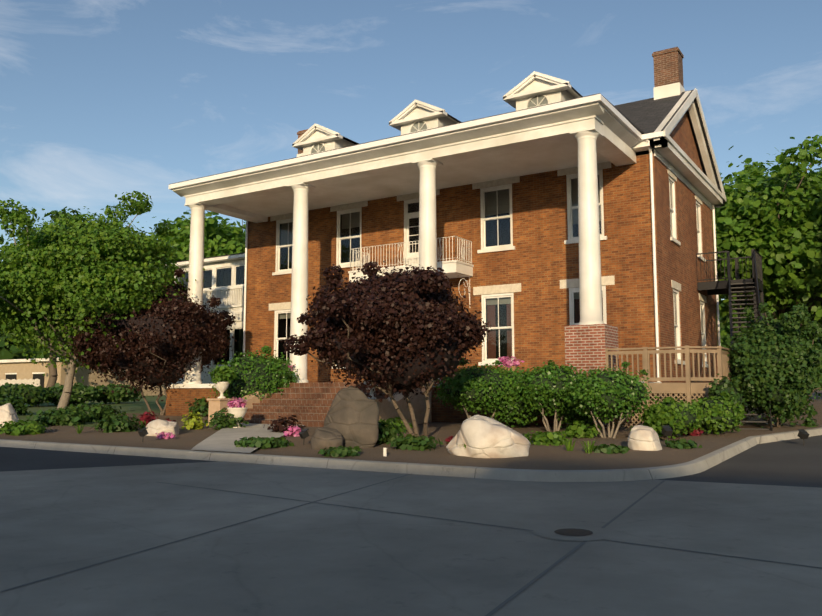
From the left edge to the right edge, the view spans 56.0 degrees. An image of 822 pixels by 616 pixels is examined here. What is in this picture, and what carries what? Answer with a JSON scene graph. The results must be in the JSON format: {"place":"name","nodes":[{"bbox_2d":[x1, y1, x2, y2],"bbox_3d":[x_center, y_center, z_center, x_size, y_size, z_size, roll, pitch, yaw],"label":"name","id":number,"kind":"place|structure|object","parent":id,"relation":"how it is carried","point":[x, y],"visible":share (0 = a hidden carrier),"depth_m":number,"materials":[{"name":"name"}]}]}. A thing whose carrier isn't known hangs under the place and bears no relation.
{"place":"outdoors","nodes":[
{"label":"outdoors","id":0,"kind":"place"},
{"bbox_2d":[42,382,103,404],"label":"bush","id":1,"kind":"object","parent":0,"point":[81,389],"depth_m":42.97,"materials":[{"name":"green plant"}]},
{"bbox_2d":[214,382,228,397],"bbox_3d":[-5.981,2.598,24.443,0.496,0.520,0.496,-4,-7,32],"label":"urn planter","id":2,"kind":"object","parent":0,"point":[221,387],"visible":0.85,"depth_m":24.31,"materials":[{"name":"white stone"}]},
{"bbox_2d":[208,362,236,383],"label":"potted plant","id":3,"kind":"object","parent":2,"relation":"in","point":[222,374],"visible":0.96,"depth_m":24.33,"materials":[{"name":"green plant"}]},
{"bbox_2d":[227,397,247,427],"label":"flower urn","id":4,"kind":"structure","parent":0,"point":[237,412],"depth_m":22.05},
{"bbox_2d":[191,423,303,452],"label":"walk path","id":5,"kind":"structure","parent":0,"point":[223,439],"depth_m":18.87,"materials":[{"name":"concrete"}]},
{"bbox_2d":[0,390,821,469],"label":"bed ground","id":6,"kind":"structure","parent":0,"point":[550,457],"depth_m":17.29,"materials":[{"name":"brown soil"}]},
{"bbox_2d":[0,385,6,398],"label":"bush","id":7,"kind":"object","parent":6,"relation":"on","point":[2,390],"visible":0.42,"depth_m":39.65,"materials":[{"name":"green plant"}]},
{"bbox_2d":[0,403,18,427],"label":"round boulder","id":8,"kind":"object","parent":6,"relation":"on","point":[8,412],"visible":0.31,"depth_m":22.73,"materials":[{"name":"beige stone"}]},
{"bbox_2d":[0,394,34,414],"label":"shrub","id":9,"kind":"object","parent":6,"relation":"on","point":[20,408],"visible":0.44,"depth_m":31.84,"materials":[{"name":"green plant"}]},
{"bbox_2d":[0,379,40,405],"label":"stone wall","id":10,"kind":"structure","parent":6,"relation":"on","point":[20,381],"depth_m":44.22,"materials":[{"name":"white stone"}]},
{"bbox_2d":[0,420,50,435],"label":"shrub","id":11,"kind":"object","parent":6,"relation":"on","point":[33,427],"visible":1,"depth_m":21.80,"materials":[{"name":"green plant"}]},
{"bbox_2d":[0,382,54,405],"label":"bush","id":12,"kind":"object","parent":6,"relation":"on","point":[21,388],"depth_m":40.99,"materials":[{"name":"green plant"}]},
{"bbox_2d":[26,407,90,425],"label":"shrub","id":13,"kind":"object","parent":6,"relation":"on","point":[61,417],"visible":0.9,"depth_m":25.18,"materials":[{"name":"green plant"}]},
{"bbox_2d":[56,402,125,421],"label":"shrub","id":14,"kind":"object","parent":6,"relation":"on","point":[95,412],"visible":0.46,"depth_m":27.28,"materials":[{"name":"green plant"}]},
{"bbox_2d":[0,191,204,408],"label":"tree","id":15,"kind":"object","parent":6,"relation":"on","point":[75,262],"depth_m":28.03,"materials":[{"name":"green plant"}]},
{"bbox_2d":[92,383,143,403],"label":"bush","id":16,"kind":"object","parent":6,"relation":"on","point":[115,395],"depth_m":44.95,"materials":[{"name":"green plant"}]},
{"bbox_2d":[92,414,145,432],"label":"shrub","id":17,"kind":"object","parent":6,"relation":"on","point":[124,423],"visible":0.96,"depth_m":21.92,"materials":[{"name":"green plant"}]},
{"bbox_2d":[138,427,147,441],"bbox_3d":[-6.373,3.041,18.386,0.180,0.394,0.185,-6,-9,45],"label":"spot lamp","id":18,"kind":"object","parent":6,"relation":"on","point":[142,432],"visible":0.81,"depth_m":18.35,"materials":[{"name":"black metal"}]},
{"bbox_2d":[138,411,157,425],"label":"red plant","id":19,"kind":"object","parent":6,"relation":"on","point":[146,417],"visible":0.67,"depth_m":24.20,"materials":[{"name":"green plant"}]},
{"bbox_2d":[68,268,235,415],"bbox_3d":[-10.146,1.454,30.132,5.675,5.874,6.529,-4,-7,32],"label":"maple tree","id":20,"kind":"object","parent":6,"relation":"on","point":[104,350],"depth_m":28.65,"materials":[{"name":"plant"}]},
{"bbox_2d":[146,419,178,435],"bbox_3d":[-6.693,3.237,20.804,1.184,0.506,0.757,-4,-7,32],"label":"flat boulder","id":21,"kind":"object","parent":6,"relation":"on","point":[157,426],"visible":0.67,"depth_m":20.51,"materials":[{"name":"beige stone"}]},
{"bbox_2d":[155,432,175,438],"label":"flowers","id":22,"kind":"object","parent":6,"relation":"on","point":[161,435],"visible":0.96,"depth_m":19.30,"materials":[{"name":"pink plant"}]},
{"bbox_2d":[181,412,207,429],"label":"lime plant","id":23,"kind":"object","parent":6,"relation":"on","point":[193,419],"visible":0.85,"depth_m":22.40,"materials":[{"name":"green plant"}]},
{"bbox_2d":[185,397,209,416],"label":"shrub","id":24,"kind":"object","parent":6,"relation":"on","point":[202,407],"visible":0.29,"depth_m":28.59,"materials":[{"name":"green plant"}]},
{"bbox_2d":[171,252,244,383],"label":"house side wing","id":25,"kind":"structure","parent":6,"relation":"on","point":[223,276],"depth_m":37.45,"materials":[{"name":"white paint"}]},
{"bbox_2d":[205,406,248,429],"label":"shrub","id":26,"kind":"object","parent":6,"relation":"on","point":[221,420],"visible":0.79,"depth_m":22.02,"materials":[{"name":"green plant"}]},
{"bbox_2d":[209,345,302,400],"bbox_3d":[-5.285,2.574,26.749,3.227,2.565,3.537,-4,-7,32],"label":"shrub left of steps","id":27,"kind":"object","parent":6,"relation":"on","point":[274,364],"depth_m":25.81,"materials":[{"name":"green plant"}]},
{"bbox_2d":[234,436,293,448],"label":"plant cover","id":28,"kind":"object","parent":6,"relation":"on","point":[263,442],"visible":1,"depth_m":16.43,"materials":[{"name":"green plant"}]},
{"bbox_2d":[263,415,303,433],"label":"shrub","id":29,"kind":"object","parent":6,"relation":"on","point":[279,426],"visible":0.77,"depth_m":20.16,"materials":[{"name":"brown plant"}]},
{"bbox_2d":[282,425,300,436],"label":"pink flowers","id":30,"kind":"object","parent":6,"relation":"on","point":[290,432],"visible":0.94,"depth_m":19.34,"materials":[{"name":"pink plant"}]},
{"bbox_2d":[299,428,308,444],"bbox_3d":[-2.347,2.846,16.954,0.186,0.395,0.180,4,-7,-31],"label":"spot lamp","id":31,"kind":"object","parent":6,"relation":"on","point":[303,434],"visible":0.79,"depth_m":16.91,"materials":[{"name":"black metal"}]},
{"bbox_2d":[207,369,431,426],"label":"front steps","id":32,"kind":"structure","parent":6,"relation":"on","point":[308,404],"depth_m":24.12,"materials":[{"name":"brick"}]},
{"bbox_2d":[364,380,376,398],"bbox_3d":[-1.083,2.262,21.355,0.496,0.520,0.496,-4,-7,32],"label":"urn pedestal","id":33,"kind":"object","parent":32,"relation":"on","point":[371,392],"visible":0.38,"depth_m":21.25,"materials":[{"name":"stone"}]},
{"bbox_2d":[310,427,343,449],"bbox_3d":[-1.729,2.771,16.222,0.749,0.530,0.592,-4,-7,32],"label":"grey boulder","id":34,"kind":"object","parent":6,"relation":"on","point":[324,437],"visible":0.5,"depth_m":16.04,"materials":[{"name":"beige stone"}]},
{"bbox_2d":[74,424,598,453],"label":"grasses","id":35,"kind":"object","parent":6,"relation":"on","point":[569,447],"visible":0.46,"depth_m":14.70,"materials":[{"name":"green plant"}]},
{"bbox_2d":[318,446,361,456],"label":"plant cover","id":36,"kind":"object","parent":6,"relation":"on","point":[341,451],"visible":0.94,"depth_m":14.79,"materials":[{"name":"green plant"}]},
{"bbox_2d":[323,386,379,447],"bbox_3d":[-1.298,2.443,16.583,1.245,1.560,0.607,0,-6,-5],"label":"boulder","id":37,"kind":"object","parent":6,"relation":"on","point":[352,416],"visible":0.67,"depth_m":16.41,"materials":[{"name":"grey stone"}]},
{"bbox_2d":[383,448,386,455],"bbox_3d":[-0.494,2.734,14.675,0.070,0.160,0.067,-4,-7,32],"label":"path light","id":38,"kind":"object","parent":6,"relation":"on","point":[384,451],"visible":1,"depth_m":14.65,"materials":[{"name":"white paint"}]},
{"bbox_2d":[280,259,491,437],"bbox_3d":[-0.421,1.020,17.835,4.456,4.411,4.940,-4,-7,32],"label":"maple tree","id":39,"kind":"object","parent":6,"relation":"on","point":[367,316],"depth_m":16.86,"materials":[{"name":"plant"}]},
{"bbox_2d":[377,420,405,443],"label":"shrub","id":40,"kind":"object","parent":6,"relation":"on","point":[387,434],"visible":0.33,"depth_m":17.16,"materials":[{"name":"green plant"}]},
{"bbox_2d":[380,416,412,431],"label":"shrub","id":41,"kind":"object","parent":6,"relation":"on","point":[394,420],"visible":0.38,"depth_m":20.21,"materials":[{"name":"green plant"}]},
{"bbox_2d":[386,434,443,450],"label":"plant cover","id":42,"kind":"object","parent":6,"relation":"on","point":[410,442],"visible":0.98,"depth_m":15.65,"materials":[{"name":"green plant"}]},
{"bbox_2d":[445,436,453,444],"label":"red plant","id":43,"kind":"object","parent":6,"relation":"on","point":[449,438],"visible":0.25,"depth_m":16.28,"materials":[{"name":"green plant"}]},
{"bbox_2d":[431,358,520,418],"bbox_3d":[1.840,2.383,21.208,2.990,1.992,2.815,-4,-7,32],"label":"shrub","id":44,"kind":"object","parent":6,"relation":"on","point":[462,381],"depth_m":20.39,"materials":[{"name":"green plant"}]},
{"bbox_2d":[446,415,530,457],"bbox_3d":[1.397,2.484,14.434,1.697,0.966,1.180,-4,-7,32],"label":"white boulder","id":45,"kind":"object","parent":6,"relation":"on","point":[479,436],"visible":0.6,"depth_m":13.96,"materials":[{"name":"beige stone"}]},
{"bbox_2d":[486,367,548,428],"bbox_3d":[2.926,2.426,20.975,2.042,1.682,2.178,-4,-7,32],"label":"shrub","id":46,"kind":"object","parent":6,"relation":"on","point":[514,412],"depth_m":20.47,"materials":[{"name":"green plant"}]},
{"bbox_2d":[524,431,572,445],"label":"plant cover","id":47,"kind":"object","parent":6,"relation":"on","point":[548,438],"visible":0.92,"depth_m":16.11,"materials":[{"name":"green plant"}]},
{"bbox_2d":[512,360,587,431],"bbox_3d":[3.647,2.294,19.854,2.062,1.933,2.204,-4,-7,32],"label":"shrub","id":48,"kind":"object","parent":6,"relation":"on","point":[528,396],"depth_m":19.37,"materials":[{"name":"green plant"}]},
{"bbox_2d":[553,372,602,427],"bbox_3d":[4.366,2.408,19.906,1.741,1.523,1.656,-4,-7,32],"label":"shrub","id":49,"kind":"object","parent":6,"relation":"on","point":[577,417],"depth_m":19.51,"materials":[{"name":"green plant"}]},
{"bbox_2d":[562,420,601,437],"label":"shrub","id":50,"kind":"object","parent":6,"relation":"on","point":[577,429],"visible":0.92,"depth_m":17.74,"materials":[{"name":"green plant"}]},
{"bbox_2d":[557,361,656,437],"bbox_3d":[4.598,2.181,18.062,2.102,1.858,2.354,-4,-7,32],"label":"shrub","id":51,"kind":"object","parent":6,"relation":"on","point":[585,382],"depth_m":17.60,"materials":[{"name":"green plant"}]},
{"bbox_2d":[590,444,629,453],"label":"plant cover","id":52,"kind":"object","parent":6,"relation":"on","point":[608,449],"visible":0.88,"depth_m":14.40,"materials":[{"name":"green plant"}]},
{"bbox_2d":[628,425,661,450],"bbox_3d":[4.586,2.619,15.215,0.628,0.617,0.573,-4,-7,32],"label":"boulder","id":53,"kind":"object","parent":6,"relation":"on","point":[642,437],"visible":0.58,"depth_m":15.03,"materials":[{"name":"beige stone"}]},
{"bbox_2d":[630,424,661,438],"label":"plant cover","id":54,"kind":"object","parent":6,"relation":"on","point":[658,431],"visible":0.17,"depth_m":17.48,"materials":[{"name":"green plant"}]},
{"bbox_2d":[661,425,672,440],"bbox_3d":[5.508,2.728,16.622,0.180,0.396,0.187,1,-6,-13],"label":"spot lamp","id":55,"kind":"object","parent":6,"relation":"on","point":[667,430],"visible":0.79,"depth_m":16.59,"materials":[{"name":"black metal"}]},
{"bbox_2d":[639,397,706,438],"bbox_3d":[5.932,2.505,17.686,1.456,0.961,1.630,-4,-7,32],"label":"low shrub","id":56,"kind":"object","parent":6,"relation":"on","point":[654,415],"depth_m":17.33,"materials":[{"name":"green plant"}]},
{"bbox_2d":[665,438,701,448],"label":"plant cover","id":57,"kind":"object","parent":6,"relation":"on","point":[681,443],"visible":0.96,"depth_m":15.38,"materials":[{"name":"green plant"}]},
{"bbox_2d":[606,345,764,430],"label":"side deck","id":58,"kind":"structure","parent":6,"relation":"on","point":[688,388],"depth_m":19.93,"materials":[{"name":"paint"}]},
{"bbox_2d":[683,428,703,435],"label":"red plant","id":59,"kind":"object","parent":6,"relation":"on","point":[695,433],"visible":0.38,"depth_m":18.21,"materials":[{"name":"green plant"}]},
{"bbox_2d":[691,391,746,434],"bbox_3d":[7.250,2.528,18.564,1.478,1.058,1.477,-4,-7,32],"label":"low shrub","id":60,"kind":"object","parent":6,"relation":"on","point":[717,409],"depth_m":18.17,"materials":[{"name":"green plant"}]},
{"bbox_2d":[708,373,747,431],"bbox_3d":[7.759,2.329,19.028,0.990,1.437,0.956,-4,-7,32],"label":"shrub","id":61,"kind":"object","parent":6,"relation":"on","point":[734,382],"depth_m":18.90,"materials":[{"name":"green plant"}]},
{"bbox_2d":[696,248,772,430],"bbox_3d":[10.393,0.712,25.327,2.264,6.365,10.447,-3,-7,24],"label":"fire escape","id":62,"kind":"object","parent":6,"relation":"on","point":[738,285],"visible":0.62,"depth_m":28.42,"materials":[{"name":"black metal"}]},
{"bbox_2d":[726,302,821,427],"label":"tall shrub","id":63,"kind":"object","parent":6,"relation":"on","point":[748,360],"depth_m":20.04,"materials":[{"name":"green plant"}]},
{"bbox_2d":[0,435,821,487],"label":"road asphalt","id":64,"kind":"structure","parent":0,"point":[794,462],"depth_m":15.13,"materials":[{"name":"grey asphalt"}]},
{"bbox_2d":[0,206,81,387],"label":"tree","id":65,"kind":"object","parent":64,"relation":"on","point":[55,215],"depth_m":59.12,"materials":[{"name":"green plant"}]},
{"bbox_2d":[137,210,245,272],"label":"tree","id":66,"kind":"object","parent":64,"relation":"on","point":[221,238],"depth_m":51.54,"materials":[{"name":"green plant"}]},
{"bbox_2d":[0,461,821,615],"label":"concrete road","id":67,"kind":"structure","parent":64,"relation":"on","point":[316,559],"depth_m":7.57,"materials":[{"name":"grey concrete"}]},
{"bbox_2d":[0,474,821,615],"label":"road joints","id":68,"kind":"object","parent":67,"relation":"on","point":[505,602],"visible":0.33,"depth_m":7.44,"materials":[{"name":"grey"}]},
{"bbox_2d":[533,525,614,540],"bbox_3d":[1.698,2.345,8.073,0.840,0.019,0.840,-4,-7,32],"label":"manhole cover","id":69,"kind":"object","parent":67,"relation":"on","point":[574,532],"visible":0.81,"depth_m":8.05,"materials":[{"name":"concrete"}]},
{"bbox_2d":[0,427,821,481],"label":"kerb","id":70,"kind":"structure","parent":64,"relation":"on","point":[705,462],"depth_m":13.86,"materials":[{"name":"concrete"}]},
{"bbox_2d":[797,429,808,444],"bbox_3d":[8.880,2.948,17.486,0.180,0.396,0.186,3,-7,-22],"label":"spot lamp","id":71,"kind":"object","parent":64,"relation":"on","point":[803,434],"visible":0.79,"depth_m":17.46,"materials":[{"name":"black metal"}]},
{"bbox_2d":[0,231,821,389],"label":"treeline","id":72,"kind":"object","parent":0,"point":[8,355],"depth_m":82.75,"materials":[{"name":"green plant"}]},
{"bbox_2d":[0,0,821,299],"label":"sky","id":73,"kind":"structure","parent":0,"point":[100,100],"materials":[{"name":"blue"}]},
{"bbox_2d":[712,135,821,341],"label":"tree","id":74,"kind":"object","parent":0,"point":[746,211],"depth_m":33.79,"materials":[{"name":"green plant"}]},
{"bbox_3d":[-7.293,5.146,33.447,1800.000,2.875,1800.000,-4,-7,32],"label":"ground","id":75,"kind":"structure","parent":0,"visible":0},
{"bbox_2d":[0,358,164,395],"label":"background buildings","id":76,"kind":"structure","parent":75,"relation":"on","point":[17,369],"depth_m":64.66,"materials":[{"name":"white paint"}]},
{"bbox_2d":[164,47,725,428],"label":"house","id":77,"kind":"structure","parent":75,"relation":"on","point":[560,222],"depth_m":27.16,"materials":[{"name":"brick"}]},
{"bbox_2d":[498,356,524,372],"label":"flowers","id":78,"kind":"object","parent":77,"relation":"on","point":[507,362],"depth_m":22.35,"materials":[{"name":"pink plant"}]},
{"bbox_2d":[776,301,821,347],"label":"tree","id":79,"kind":"object","parent":75,"relation":"on","point":[814,314],"visible":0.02,"depth_m":36.81,"materials":[{"name":"green plant"}]},
{"bbox_3d":[20.450,-2.091,29.508,8.577,12.680,8.824,-4,-7,32],"label":"tree wood","id":80,"kind":"object","parent":75,"relation":"on","visible":0},
{"bbox_2d":[804,183,821,282],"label":"tree","id":81,"kind":"object","parent":80,"relation":"attached to","point":[817,256],"visible":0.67,"depth_m":32.37,"materials":[{"name":"green plant"}]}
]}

